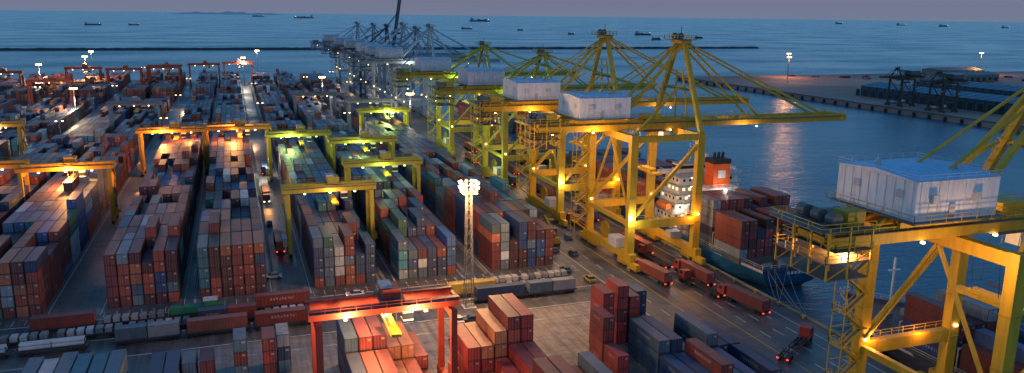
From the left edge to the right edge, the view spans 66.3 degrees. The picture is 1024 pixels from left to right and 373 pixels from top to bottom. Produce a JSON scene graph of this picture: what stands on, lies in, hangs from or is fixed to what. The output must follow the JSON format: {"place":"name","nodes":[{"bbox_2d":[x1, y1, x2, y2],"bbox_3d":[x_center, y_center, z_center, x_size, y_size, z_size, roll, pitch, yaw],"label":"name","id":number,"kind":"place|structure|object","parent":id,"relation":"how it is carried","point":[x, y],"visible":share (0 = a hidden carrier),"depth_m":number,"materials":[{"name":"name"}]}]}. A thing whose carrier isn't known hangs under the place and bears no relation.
{"place":"outdoors","nodes":[
{"label":"outdoors","id":0,"kind":"place"},
{"bbox_2d":[173,11,279,14],"bbox_3d":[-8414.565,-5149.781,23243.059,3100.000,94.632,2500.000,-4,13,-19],"label":"hills","id":1,"kind":"structure","parent":0,"point":[232,13],"depth_m":22526.84,"materials":[{"name":"paint"}]},
{"bbox_2d":[0,77,895,372],"bbox_3d":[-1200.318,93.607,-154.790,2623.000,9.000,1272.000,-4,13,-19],"label":"ground","id":2,"kind":"structure","parent":0,"point":[84,287],"depth_m":201.11,"materials":[{"name":"asphalt"}]},
{"bbox_2d":[0,140,11,159],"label":"container stack","id":3,"kind":"object","parent":2,"relation":"on","point":[5,150],"visible":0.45,"depth_m":333.23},
{"bbox_2d":[0,95,17,117],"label":"container stack","id":4,"kind":"object","parent":2,"relation":"on","point":[6,105],"visible":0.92,"depth_m":523.07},
{"bbox_2d":[0,119,26,154],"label":"rubber tyred gantry crane","id":5,"kind":"object","parent":2,"relation":"on","point":[20,125],"visible":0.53,"depth_m":342.84,"materials":[{"name":"paint"}]},
{"bbox_2d":[0,156,29,183],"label":"rubber tyred gantry crane","id":6,"kind":"object","parent":2,"relation":"on","point":[6,164],"visible":0.2,"depth_m":252.62,"materials":[{"name":"paint"}]},
{"bbox_2d":[0,74,44,94],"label":"container stack","id":7,"kind":"object","parent":2,"relation":"on","point":[9,84],"visible":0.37,"depth_m":632.47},
{"bbox_2d":[0,330,51,345],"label":"container flatcar","id":8,"kind":"object","parent":2,"relation":"on","point":[13,339],"visible":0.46,"depth_m":161.76,"materials":[{"name":"paint"}]},
{"bbox_2d":[0,98,64,135],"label":"container stack","id":9,"kind":"object","parent":2,"relation":"on","point":[21,113],"visible":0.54,"depth_m":477.86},
{"bbox_2d":[3,72,72,104],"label":"container stack","id":10,"kind":"object","parent":2,"relation":"on","point":[43,89],"visible":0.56,"depth_m":598.86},
{"bbox_2d":[0,134,85,235],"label":"container stack","id":11,"kind":"object","parent":2,"relation":"on","point":[57,147],"visible":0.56,"depth_m":272.17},
{"bbox_2d":[0,97,97,155],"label":"container stack","id":12,"kind":"object","parent":2,"relation":"on","point":[42,126],"visible":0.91,"depth_m":439.34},
{"bbox_2d":[25,75,73,106],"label":"rubber tyred gantry crane","id":13,"kind":"object","parent":2,"relation":"on","point":[51,78],"visible":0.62,"depth_m":532.42,"materials":[{"name":"paint"}]},
{"bbox_2d":[14,333,89,357],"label":"container flatcar","id":14,"kind":"object","parent":2,"relation":"on","point":[31,348],"visible":1,"depth_m":158.28,"materials":[{"name":"paint"}]},
{"bbox_2d":[28,309,98,332],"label":"container flatcar","id":15,"kind":"object","parent":2,"relation":"on","point":[62,320],"visible":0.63,"depth_m":168.55,"materials":[{"name":"paint"}]},
{"bbox_2d":[13,154,120,223],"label":"rubber tyred gantry crane","id":16,"kind":"object","parent":2,"relation":"on","point":[71,162],"visible":0.81,"depth_m":252.09,"materials":[{"name":"paint"}]},
{"bbox_2d":[0,128,137,318],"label":"container stack","id":17,"kind":"object","parent":2,"relation":"on","point":[50,225],"visible":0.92,"depth_m":211.32,"materials":[{"name":"metal"}]},
{"bbox_2d":[49,73,104,103],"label":"container stack","id":18,"kind":"object","parent":2,"relation":"on","point":[62,92],"visible":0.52,"depth_m":613.57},
{"bbox_2d":[63,63,102,82],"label":"rubber tyred gantry crane","id":19,"kind":"object","parent":2,"relation":"on","point":[84,66],"visible":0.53,"depth_m":653.71,"materials":[{"name":"paint"}]},
{"bbox_2d":[55,323,121,337],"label":"container flatcar","id":20,"kind":"object","parent":2,"relation":"on","point":[98,330],"visible":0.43,"depth_m":165.66,"materials":[{"name":"paint"}]},
{"bbox_2d":[21,349,181,372],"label":"container stack","id":21,"kind":"object","parent":2,"relation":"on","point":[116,361],"visible":0.97,"depth_m":138.39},
{"bbox_2d":[68,94,134,144],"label":"container stack","id":22,"kind":"object","parent":2,"relation":"on","point":[86,129],"visible":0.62,"depth_m":439.37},
{"bbox_2d":[79,73,130,103],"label":"container stack","id":23,"kind":"object","parent":2,"relation":"on","point":[102,91],"visible":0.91,"depth_m":623.60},
{"bbox_2d":[104,64,143,84],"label":"rubber tyred gantry crane","id":24,"kind":"object","parent":2,"relation":"on","point":[124,67],"visible":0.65,"depth_m":646.67,"materials":[{"name":"paint"}]},
{"bbox_2d":[106,96,162,137],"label":"rubber tyred gantry crane","id":25,"kind":"object","parent":2,"relation":"on","point":[136,100],"visible":0.81,"depth_m":425.63,"materials":[{"name":"paint"}]},
{"bbox_2d":[101,309,167,326],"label":"container flatcar","id":26,"kind":"object","parent":2,"relation":"on","point":[126,318],"visible":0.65,"depth_m":173.64,"materials":[{"name":"paint"}]},
{"bbox_2d":[113,96,170,149],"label":"container stack","id":27,"kind":"object","parent":2,"relation":"on","point":[148,116],"visible":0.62,"depth_m":457.71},
{"bbox_2d":[122,70,163,98],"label":"container stack","id":28,"kind":"object","parent":2,"relation":"on","point":[138,89],"visible":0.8,"depth_m":612.39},
{"bbox_2d":[113,319,182,346],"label":"container flatcar","id":29,"kind":"object","parent":2,"relation":"on","point":[128,334],"visible":1,"depth_m":163.76,"materials":[{"name":"paint"}]},
{"bbox_2d":[103,132,203,308],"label":"container stack","id":30,"kind":"object","parent":2,"relation":"on","point":[145,256],"visible":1,"depth_m":200.12,"materials":[{"name":"metal"}]},
{"bbox_2d":[129,315,189,329],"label":"container flatcar","id":31,"kind":"object","parent":2,"relation":"on","point":[183,322],"visible":0.25,"depth_m":171.23,"materials":[{"name":"paint"}]},
{"bbox_2d":[145,63,182,91],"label":"rubber tyred gantry crane","id":32,"kind":"object","parent":2,"relation":"on","point":[164,65],"visible":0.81,"depth_m":673.83,"materials":[{"name":"paint"}]},
{"bbox_2d":[151,71,185,101],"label":"container stack","id":33,"kind":"object","parent":2,"relation":"on","point":[169,85],"visible":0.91,"depth_m":623.18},
{"bbox_2d":[135,120,207,176],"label":"rubber tyred gantry crane","id":34,"kind":"object","parent":2,"relation":"on","point":[174,126],"visible":0.91,"depth_m":332.01,"materials":[{"name":"paint"}]},
{"bbox_2d":[173,94,213,135],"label":"container stack","id":35,"kind":"object","parent":2,"relation":"on","point":[198,111],"visible":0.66,"depth_m":492.51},
{"bbox_2d":[168,295,223,319],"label":"shunting locomotive","id":36,"kind":"object","parent":2,"relation":"on","point":[183,309],"visible":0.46,"depth_m":177.23,"materials":[{"name":"paint"}]},
{"bbox_2d":[192,69,217,100],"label":"container stack","id":37,"kind":"object","parent":2,"relation":"on","point":[206,83],"visible":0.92,"depth_m":635.43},
{"bbox_2d":[185,312,250,337],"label":"container flatcar","id":38,"kind":"object","parent":2,"relation":"on","point":[198,327],"visible":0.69,"depth_m":168.15,"materials":[{"name":"paint"}]},
{"bbox_2d":[198,302,256,321],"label":"container flatcar","id":39,"kind":"object","parent":2,"relation":"on","point":[249,308],"visible":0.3,"depth_m":174.43,"materials":[{"name":"paint"}]},
{"bbox_2d":[215,93,245,136],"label":"container stack","id":40,"kind":"object","parent":2,"relation":"on","point":[229,106],"visible":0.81,"depth_m":474.83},
{"bbox_2d":[220,71,240,98],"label":"container stack","id":41,"kind":"object","parent":2,"relation":"on","point":[230,84],"visible":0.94,"depth_m":649.20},
{"bbox_2d":[196,123,266,298],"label":"container stack","id":42,"kind":"object","parent":2,"relation":"on","point":[228,229],"visible":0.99,"depth_m":204.15,"materials":[{"name":"metal"}]},
{"bbox_2d":[203,118,272,172],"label":"rubber tyred gantry crane","id":43,"kind":"object","parent":2,"relation":"on","point":[239,124],"visible":0.71,"depth_m":341.00,"materials":[{"name":"paint"}]},
{"bbox_2d":[251,72,276,99],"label":"container stack","id":44,"kind":"object","parent":2,"relation":"on","point":[263,81],"visible":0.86,"depth_m":680.10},
{"bbox_2d":[258,90,292,122],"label":"container stack","id":45,"kind":"object","parent":2,"relation":"on","point":[273,105],"visible":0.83,"depth_m":498.80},
{"bbox_2d":[273,230,284,253],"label":"container truck","id":46,"kind":"object","parent":2,"relation":"on","point":[277,237],"visible":0.95,"depth_m":226.38,"materials":[{"name":"paint"}]},
{"bbox_2d":[253,306,310,330],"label":"container flatcar","id":47,"kind":"object","parent":2,"relation":"on","point":[288,315],"visible":0.77,"depth_m":172.50,"materials":[{"name":"paint"}]},
{"bbox_2d":[254,288,310,310],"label":"container flatcar","id":48,"kind":"object","parent":2,"relation":"on","point":[264,300],"visible":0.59,"depth_m":183.29,"materials":[{"name":"paint"}]},
{"bbox_2d":[273,68,302,98],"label":"container stack","id":49,"kind":"object","parent":2,"relation":"on","point":[286,82],"visible":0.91,"depth_m":674.81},
{"bbox_2d":[0,275,587,359],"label":"railway track","id":50,"kind":"structure","parent":2,"relation":"on","point":[256,327],"depth_m":168.37,"materials":[{"name":"metal"}]},
{"bbox_2d":[264,124,330,181],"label":"rubber tyred gantry crane","id":51,"kind":"object","parent":2,"relation":"on","point":[300,131],"visible":0.78,"depth_m":324.93,"materials":[{"name":"paint"}]},
{"bbox_2d":[288,88,334,129],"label":"container stack","id":52,"kind":"object","parent":2,"relation":"on","point":[309,109],"visible":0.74,"depth_m":484.70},
{"bbox_2d":[292,88,337,120],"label":"rubber tyred gantry crane","id":53,"kind":"object","parent":2,"relation":"on","point":[316,92],"visible":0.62,"depth_m":485.12,"materials":[{"name":"paint"}]},
{"bbox_2d":[299,70,339,97],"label":"container stack","id":54,"kind":"object","parent":2,"relation":"on","point":[313,80],"visible":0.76,"depth_m":696.04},
{"bbox_2d":[270,120,375,287],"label":"container stack","id":55,"kind":"object","parent":2,"relation":"on","point":[338,245],"visible":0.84,"depth_m":219.89,"materials":[{"name":"metal"}]},
{"bbox_2d":[280,173,376,256],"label":"rubber tyred gantry crane","id":56,"kind":"object","parent":2,"relation":"on","point":[332,182],"visible":0.86,"depth_m":226.32,"materials":[{"name":"paint"}]},
{"bbox_2d":[322,89,379,129],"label":"container stack","id":57,"kind":"object","parent":2,"relation":"on","point":[341,106],"visible":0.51,"depth_m":502.47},
{"bbox_2d":[327,130,396,173],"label":"rubber tyred gantry crane","id":58,"kind":"object","parent":2,"relation":"on","point":[364,136],"visible":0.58,"depth_m":311.63,"materials":[{"name":"paint"}]},
{"bbox_2d":[345,94,393,128],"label":"rubber tyred gantry crane","id":59,"kind":"object","parent":2,"relation":"on","point":[371,98],"visible":0.57,"depth_m":451.49,"materials":[{"name":"paint"}]},
{"bbox_2d":[341,150,422,198],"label":"rubber tyred gantry crane","id":60,"kind":"object","parent":2,"relation":"on","point":[384,159],"visible":0.65,"depth_m":265.88,"materials":[{"name":"paint"}]},
{"bbox_2d":[357,102,409,134],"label":"rubber tyred gantry crane","id":61,"kind":"object","parent":2,"relation":"on","point":[386,107],"visible":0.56,"depth_m":408.78,"materials":[{"name":"paint"}]},
{"bbox_2d":[312,119,455,278],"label":"container stack","id":62,"kind":"object","parent":2,"relation":"on","point":[416,237],"visible":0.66,"depth_m":224.96,"materials":[{"name":"metal"}]},
{"bbox_2d":[181,302,649,372],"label":"concrete apron","id":63,"kind":"object","parent":2,"relation":"on","point":[558,330],"depth_m":165.21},
{"bbox_2d":[181,322,291,372],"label":"container stack","id":64,"kind":"object","parent":63,"relation":"on","point":[270,347],"visible":1,"depth_m":148.92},
{"bbox_2d":[305,279,459,372],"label":"red gantry crane","id":65,"kind":"object","parent":63,"relation":"on","point":[386,299],"visible":1,"depth_m":138.14,"materials":[{"name":"paint"}]},
{"bbox_2d":[336,315,430,372],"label":"container stack","id":66,"kind":"object","parent":63,"relation":"on","point":[367,344],"visible":0.96,"depth_m":144.71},
{"bbox_2d":[457,293,576,372],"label":"container stack","id":67,"kind":"object","parent":63,"relation":"on","point":[496,336],"visible":0.98,"depth_m":147.14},
{"bbox_2d":[570,351,613,372],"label":"container stack","id":68,"kind":"object","parent":63,"relation":"on","point":[589,362],"visible":0.73,"depth_m":140.83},
{"bbox_2d":[589,277,646,372],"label":"container stack","id":69,"kind":"object","parent":63,"relation":"on","point":[616,303],"visible":0.96,"depth_m":160.64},
{"bbox_2d":[628,311,781,372],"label":"container stack","id":70,"kind":"object","parent":63,"relation":"on","point":[690,344],"visible":1,"depth_m":151.15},
{"bbox_2d":[0,79,884,372],"bbox_3d":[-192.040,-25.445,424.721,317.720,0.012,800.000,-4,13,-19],"label":"road markings","id":71,"kind":"object","parent":2,"relation":"on","point":[268,255],"visible":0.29,"depth_m":217.53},
{"bbox_2d":[358,117,553,269],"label":"container stack","id":72,"kind":"object","parent":2,"relation":"on","point":[511,230],"visible":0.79,"depth_m":241.21,"materials":[{"name":"metal"}]},
{"bbox_2d":[458,178,479,310],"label":"floodlight tower","id":73,"kind":"structure","parent":2,"relation":"on","point":[469,306],"depth_m":182.37,"materials":[{"name":"metal"}]},
{"bbox_2d":[445,277,495,296],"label":"container flatcar","id":74,"kind":"object","parent":2,"relation":"on","point":[458,287],"visible":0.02,"depth_m":192.26,"materials":[{"name":"paint"}]},
{"bbox_2d":[472,274,519,283],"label":"container flatcar","id":75,"kind":"object","parent":2,"relation":"on","point":[505,278],"visible":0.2,"depth_m":201.43,"materials":[{"name":"paint"}]},
{"bbox_2d":[472,281,526,303],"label":"container flatcar","id":76,"kind":"object","parent":2,"relation":"on","point":[484,292],"visible":0.88,"depth_m":190.01,"materials":[{"name":"paint"}]},
{"bbox_2d":[519,269,568,280],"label":"container flatcar","id":77,"kind":"object","parent":2,"relation":"on","point":[547,274],"visible":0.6,"depth_m":204.99,"materials":[{"name":"paint"}]},
{"bbox_2d":[525,276,576,297],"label":"container flatcar","id":78,"kind":"object","parent":2,"relation":"on","point":[538,287],"visible":1,"depth_m":194.52,"materials":[{"name":"paint"}]},
{"bbox_2d":[358,80,845,337],"bbox_3d":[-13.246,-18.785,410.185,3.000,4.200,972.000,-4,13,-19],"label":"quay wall fenders","id":79,"kind":"object","parent":2,"relation":"on","point":[767,296],"visible":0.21,"depth_m":198.77,"materials":[{"name":"rubber"}]},
{"bbox_2d":[342,81,897,372],"bbox_3d":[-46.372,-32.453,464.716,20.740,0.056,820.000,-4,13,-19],"label":"crane rails","id":80,"kind":"object","parent":2,"relation":"on","point":[679,301],"visible":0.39,"depth_m":188.96,"materials":[{"name":"paint"}]},
{"bbox_2d":[309,21,399,82],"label":"ship to shore crane","id":81,"kind":"object","parent":80,"relation":"on","point":[328,38],"visible":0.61,"depth_m":782.89,"materials":[{"name":"paint"}]},
{"bbox_2d":[327,0,400,98],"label":"ship to shore crane","id":82,"kind":"object","parent":80,"relation":"on","point":[349,44],"visible":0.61,"depth_m":636.22,"materials":[{"name":"paint"}]},
{"bbox_2d":[319,23,420,91],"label":"ship to shore crane","id":83,"kind":"object","parent":80,"relation":"on","point":[338,41],"visible":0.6,"depth_m":695.66,"materials":[{"name":"paint"}]},
{"bbox_2d":[338,22,463,107],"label":"ship to shore crane","id":84,"kind":"object","parent":80,"relation":"on","point":[360,47],"visible":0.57,"depth_m":576.82,"materials":[{"name":"paint"}]},
{"bbox_2d":[346,26,476,115],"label":"ship to shore crane","id":85,"kind":"object","parent":80,"relation":"on","point":[370,50],"visible":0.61,"depth_m":537.36,"materials":[{"name":"paint"}]},
{"bbox_2d":[354,23,500,122],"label":"ship to shore crane","id":86,"kind":"object","parent":80,"relation":"on","point":[393,56],"visible":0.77,"depth_m":498.24,"materials":[{"name":"paint"}]},
{"bbox_2d":[389,41,577,155],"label":"ship to shore crane","id":87,"kind":"object","parent":80,"relation":"on","point":[436,68],"visible":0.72,"depth_m":390.60,"materials":[{"name":"paint"}]},
{"bbox_2d":[427,42,654,189],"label":"ship to shore crane","id":88,"kind":"object","parent":80,"relation":"on","point":[484,81],"visible":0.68,"depth_m":315.71,"materials":[{"name":"paint"}]},
{"bbox_2d":[466,29,749,227],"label":"ship to shore crane","id":89,"kind":"object","parent":80,"relation":"on","point":[537,95],"visible":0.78,"depth_m":263.98,"materials":[{"name":"paint"}]},
{"bbox_2d":[515,26,846,273],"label":"ship to shore crane","id":90,"kind":"object","parent":80,"relation":"on","point":[593,114],"visible":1,"depth_m":219.62,"materials":[{"name":"paint"}]},
{"bbox_2d":[769,87,1023,372],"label":"ship to shore crane","id":91,"kind":"object","parent":80,"relation":"on","point":[953,206],"visible":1,"depth_m":113.38,"materials":[{"name":"paint"}]},
{"bbox_2d":[620,232,652,253],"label":"container truck","id":92,"kind":"object","parent":2,"relation":"on","point":[647,243],"visible":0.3,"depth_m":229.37,"materials":[{"name":"paint"}]},
{"bbox_2d":[634,258,672,285],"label":"container truck","id":93,"kind":"object","parent":2,"relation":"on","point":[662,275],"visible":0.79,"depth_m":205.53,"materials":[{"name":"paint"}]},
{"bbox_2d":[637,244,672,268],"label":"empty trailer truck","id":94,"kind":"object","parent":2,"relation":"on","point":[641,248],"visible":0.94,"depth_m":224.14,"materials":[{"name":"paint"}]},
{"bbox_2d":[673,258,715,285],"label":"container truck","id":95,"kind":"object","parent":2,"relation":"on","point":[703,275],"visible":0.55,"depth_m":205.37,"materials":[{"name":"paint"}]},
{"bbox_2d":[678,268,724,297],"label":"empty trailer truck","id":96,"kind":"object","parent":2,"relation":"on","point":[685,274],"visible":1,"depth_m":203.14,"materials":[{"name":"paint"}]},
{"bbox_2d":[717,283,770,315],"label":"container truck","id":97,"kind":"object","parent":2,"relation":"on","point":[758,304],"visible":0.98,"depth_m":187.15,"materials":[{"name":"paint"}]},
{"bbox_2d":[776,324,813,361],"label":"empty trailer truck","id":98,"kind":"object","parent":2,"relation":"on","point":[806,332],"visible":1,"depth_m":166.66,"materials":[{"name":"paint"}]},
{"bbox_2d":[0,10,1023,357],"bbox_3d":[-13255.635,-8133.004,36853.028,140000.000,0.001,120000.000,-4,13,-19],"label":"sea","id":99,"kind":"structure","parent":0,"point":[796,162],"depth_m":1312.89,"materials":[{"name":"blue liquid"}]},
{"bbox_2d":[0,46,758,50],"bbox_3d":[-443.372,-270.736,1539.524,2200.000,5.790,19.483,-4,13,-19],"label":"breakwater","id":100,"kind":"object","parent":99,"relation":"in","point":[205,48],"visible":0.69,"depth_m":1525.85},
{"bbox_2d":[454,95,557,165],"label":"container ship","id":101,"kind":"object","parent":99,"relation":"on","point":[460,107],"visible":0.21,"depth_m":396.84,"materials":[{"name":"paint"}]},
{"bbox_2d":[556,137,813,288],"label":"container ship","id":102,"kind":"object","parent":99,"relation":"on","point":[738,227],"visible":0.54,"depth_m":224.37,"materials":[{"name":"paint"}]},
{"bbox_2d":[767,268,836,318],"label":"mooring lines","id":103,"kind":"object","parent":102,"relation":"attached to","point":[789,296],"visible":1,"depth_m":192.62,"materials":[{"name":"fabric"}]},
{"bbox_2d":[840,257,1023,372],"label":"container ship","id":104,"kind":"object","parent":99,"relation":"on","point":[919,309],"visible":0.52,"depth_m":154.22,"materials":[{"name":"paint"}]},
{"bbox_2d":[0,0,1023,21],"label":"sky","id":105,"kind":"structure","parent":0,"point":[887,10],"materials":[{"name":"grey"}]},
{"bbox_2d":[677,71,1023,131],"bbox_3d":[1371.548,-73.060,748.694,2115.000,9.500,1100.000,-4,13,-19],"label":"pier ground","id":106,"kind":"structure","parent":0,"point":[833,86],"depth_m":785.53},
{"bbox_2d":[879,64,926,106],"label":"harbour crane","id":107,"kind":"object","parent":106,"relation":"on","point":[910,74],"visible":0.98,"depth_m":626.38,"materials":[{"name":"paint"}]},
{"bbox_2d":[920,64,969,112],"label":"harbour crane","id":108,"kind":"object","parent":106,"relation":"on","point":[957,79],"visible":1,"depth_m":589.83,"materials":[{"name":"paint"}]},
{"bbox_2d":[921,67,983,74],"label":"warehouse","id":109,"kind":"structure","parent":106,"relation":"on","point":[927,71],"depth_m":984.08,"materials":[{"name":"paint"}]},
{"bbox_2d":[930,71,999,80],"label":"warehouse","id":110,"kind":"structure","parent":106,"relation":"on","point":[980,75],"depth_m":901.27,"materials":[{"name":"paint"}]},
{"bbox_2d":[856,82,1019,114],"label":"warehouse","id":111,"kind":"structure","parent":0,"point":[976,101],"depth_m":632.19,"materials":[{"name":"paint"}]},
{"bbox_2d":[912,78,1023,96],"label":"warehouse","id":112,"kind":"structure","parent":0,"point":[991,88],"depth_m":703.77,"materials":[{"name":"paint"}]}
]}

